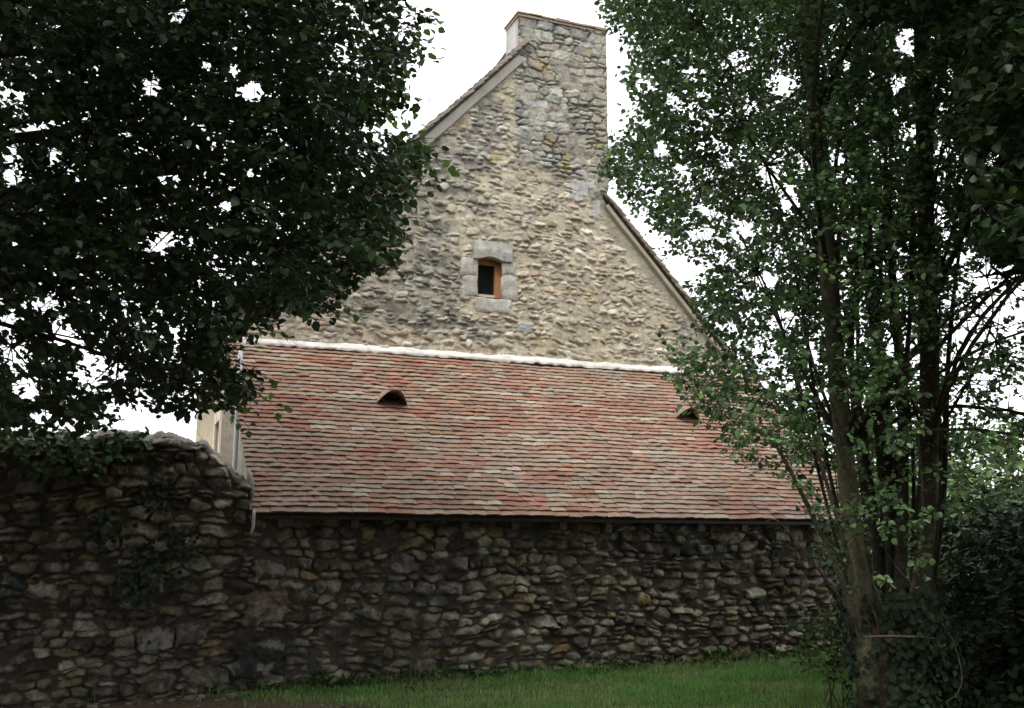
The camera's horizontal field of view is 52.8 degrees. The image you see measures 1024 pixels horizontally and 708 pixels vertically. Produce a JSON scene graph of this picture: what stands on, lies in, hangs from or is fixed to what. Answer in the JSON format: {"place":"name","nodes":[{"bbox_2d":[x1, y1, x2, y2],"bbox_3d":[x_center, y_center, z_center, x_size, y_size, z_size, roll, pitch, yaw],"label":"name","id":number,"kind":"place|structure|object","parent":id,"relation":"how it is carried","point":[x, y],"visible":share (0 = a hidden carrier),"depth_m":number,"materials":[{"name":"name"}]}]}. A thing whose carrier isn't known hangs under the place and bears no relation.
{"place":"outdoors","nodes":[
{"label":"outdoors","id":0,"kind":"place"},
{"bbox_2d":[0,0,1023,512],"label":"sky","id":1,"kind":"structure","parent":0,"point":[474,41],"materials":[{"name":"white"}]},
{"bbox_2d":[3,567,1023,707],"bbox_3d":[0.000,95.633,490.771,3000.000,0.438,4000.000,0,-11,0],"label":"ground","id":2,"kind":"structure","parent":0,"point":[237,701],"depth_m":10.02,"materials":[{"name":"green plant"}]},
{"bbox_2d":[52,660,106,675],"bbox_3d":[-4.117,2.991,9.821,0.471,0.124,0.018,4,-12,-22],"label":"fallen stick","id":3,"kind":"object","parent":2,"relation":"on","point":[77,666],"visible":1,"depth_m":9.81,"materials":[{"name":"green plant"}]},
{"bbox_2d":[0,429,253,707],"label":"garden wall","id":4,"kind":"structure","parent":2,"relation":"on","point":[58,578],"depth_m":10.27,"materials":[{"name":"stone"}]},
{"bbox_2d":[0,426,152,480],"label":"ivy","id":5,"kind":"object","parent":4,"relation":"attached to","point":[72,452],"visible":0.84,"depth_m":10.16,"materials":[{"name":"green plant"}]},
{"bbox_2d":[80,460,202,645],"bbox_3d":[-3.688,1.966,10.287,1.180,1.830,0.184,4,-12,-21],"label":"ivy","id":6,"kind":"object","parent":4,"relation":"attached to","point":[170,543],"visible":1,"depth_m":10.26,"materials":[{"name":"green plant"}]},
{"bbox_2d":[0,685,384,707],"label":"rubble","id":7,"kind":"object","parent":2,"relation":"on","point":[180,698],"visible":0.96,"depth_m":9.85,"materials":[{"name":"stone"}]},
{"bbox_2d":[0,0,461,461],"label":"lime tree","id":8,"kind":"object","parent":2,"relation":"on","point":[77,43],"visible":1,"depth_m":6.91,"materials":[{"name":"green plant"}]},
{"bbox_2d":[177,10,751,464],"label":"stone house","id":9,"kind":"structure","parent":2,"relation":"on","point":[529,242],"depth_m":15.17,"materials":[{"name":"stone"}]},
{"bbox_2d":[459,239,517,313],"bbox_3d":[-0.363,-1.087,14.824,0.889,1.046,0.276,4,-12,-21],"label":"window","id":10,"kind":"structure","parent":9,"relation":"in","point":[491,263],"depth_m":14.80,"materials":[{"name":"grey stone"}]},
{"bbox_2d":[230,646,825,698],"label":"weeds","id":11,"kind":"object","parent":2,"relation":"on","point":[319,681],"visible":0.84,"depth_m":11.31,"materials":[{"name":"green plant"}]},
{"bbox_2d":[228,336,879,690],"bbox_3d":[0.602,2.002,13.286,8.262,4.480,2.494,4,-12,-21],"label":"lean to","id":12,"kind":"object","parent":2,"relation":"on","point":[424,509],"visible":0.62,"depth_m":12.38,"materials":[{"name":"stone"}]},
{"bbox_2d":[590,0,1023,707],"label":"poplar tree","id":13,"kind":"object","parent":2,"relation":"on","point":[834,104],"visible":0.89,"depth_m":8.62,"materials":[{"name":"green plant"}]},
{"bbox_2d":[829,586,969,707],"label":"ivy","id":14,"kind":"object","parent":13,"relation":"attached to","point":[938,604],"visible":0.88,"depth_m":8.21,"materials":[{"name":"green plant"}]},
{"bbox_2d":[864,635,950,640],"bbox_3d":[3.144,2.249,8.155,0.728,0.059,0.068,1,-11,-6],"label":"dead stick","id":15,"kind":"object","parent":14,"relation":"on","point":[912,636],"visible":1,"depth_m":8.13,"materials":[{"name":"brown wood"}]},
{"bbox_2d":[774,593,851,707],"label":"bush","id":16,"kind":"object","parent":2,"relation":"on","point":[824,640],"visible":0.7,"depth_m":9.26,"materials":[{"name":"green plant"}]},
{"bbox_2d":[825,422,986,579],"bbox_3d":[8.611,3.801,23.712,5.917,4.772,5.586,0,-11,0],"label":"leafy tree","id":17,"kind":"object","parent":2,"relation":"on","point":[959,466],"visible":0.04,"depth_m":22.50,"materials":[{"name":"green plant"}]},
{"bbox_2d":[818,507,1023,676],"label":"bush","id":18,"kind":"object","parent":2,"relation":"on","point":[952,523],"visible":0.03,"depth_m":11.43,"materials":[{"name":"green plant"}]},
{"bbox_2d":[844,0,1023,286],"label":"broadleaf tree","id":19,"kind":"object","parent":2,"relation":"on","point":[1009,151],"visible":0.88,"depth_m":7.09,"materials":[{"name":"green plant"}]},
{"bbox_2d":[878,406,1023,588],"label":"leafy tree","id":20,"kind":"object","parent":2,"relation":"on","point":[992,473],"visible":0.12,"depth_m":20.96,"materials":[{"name":"green plant"}]},
{"bbox_2d":[906,489,1023,707],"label":"bush","id":21,"kind":"object","parent":2,"relation":"on","point":[1001,639],"visible":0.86,"depth_m":9.12,"materials":[{"name":"green plant"}]},
{"bbox_2d":[907,474,1023,677],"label":"bush","id":22,"kind":"object","parent":2,"relation":"on","point":[994,505],"visible":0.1,"depth_m":11.18,"materials":[{"name":"green plant"}]}
]}

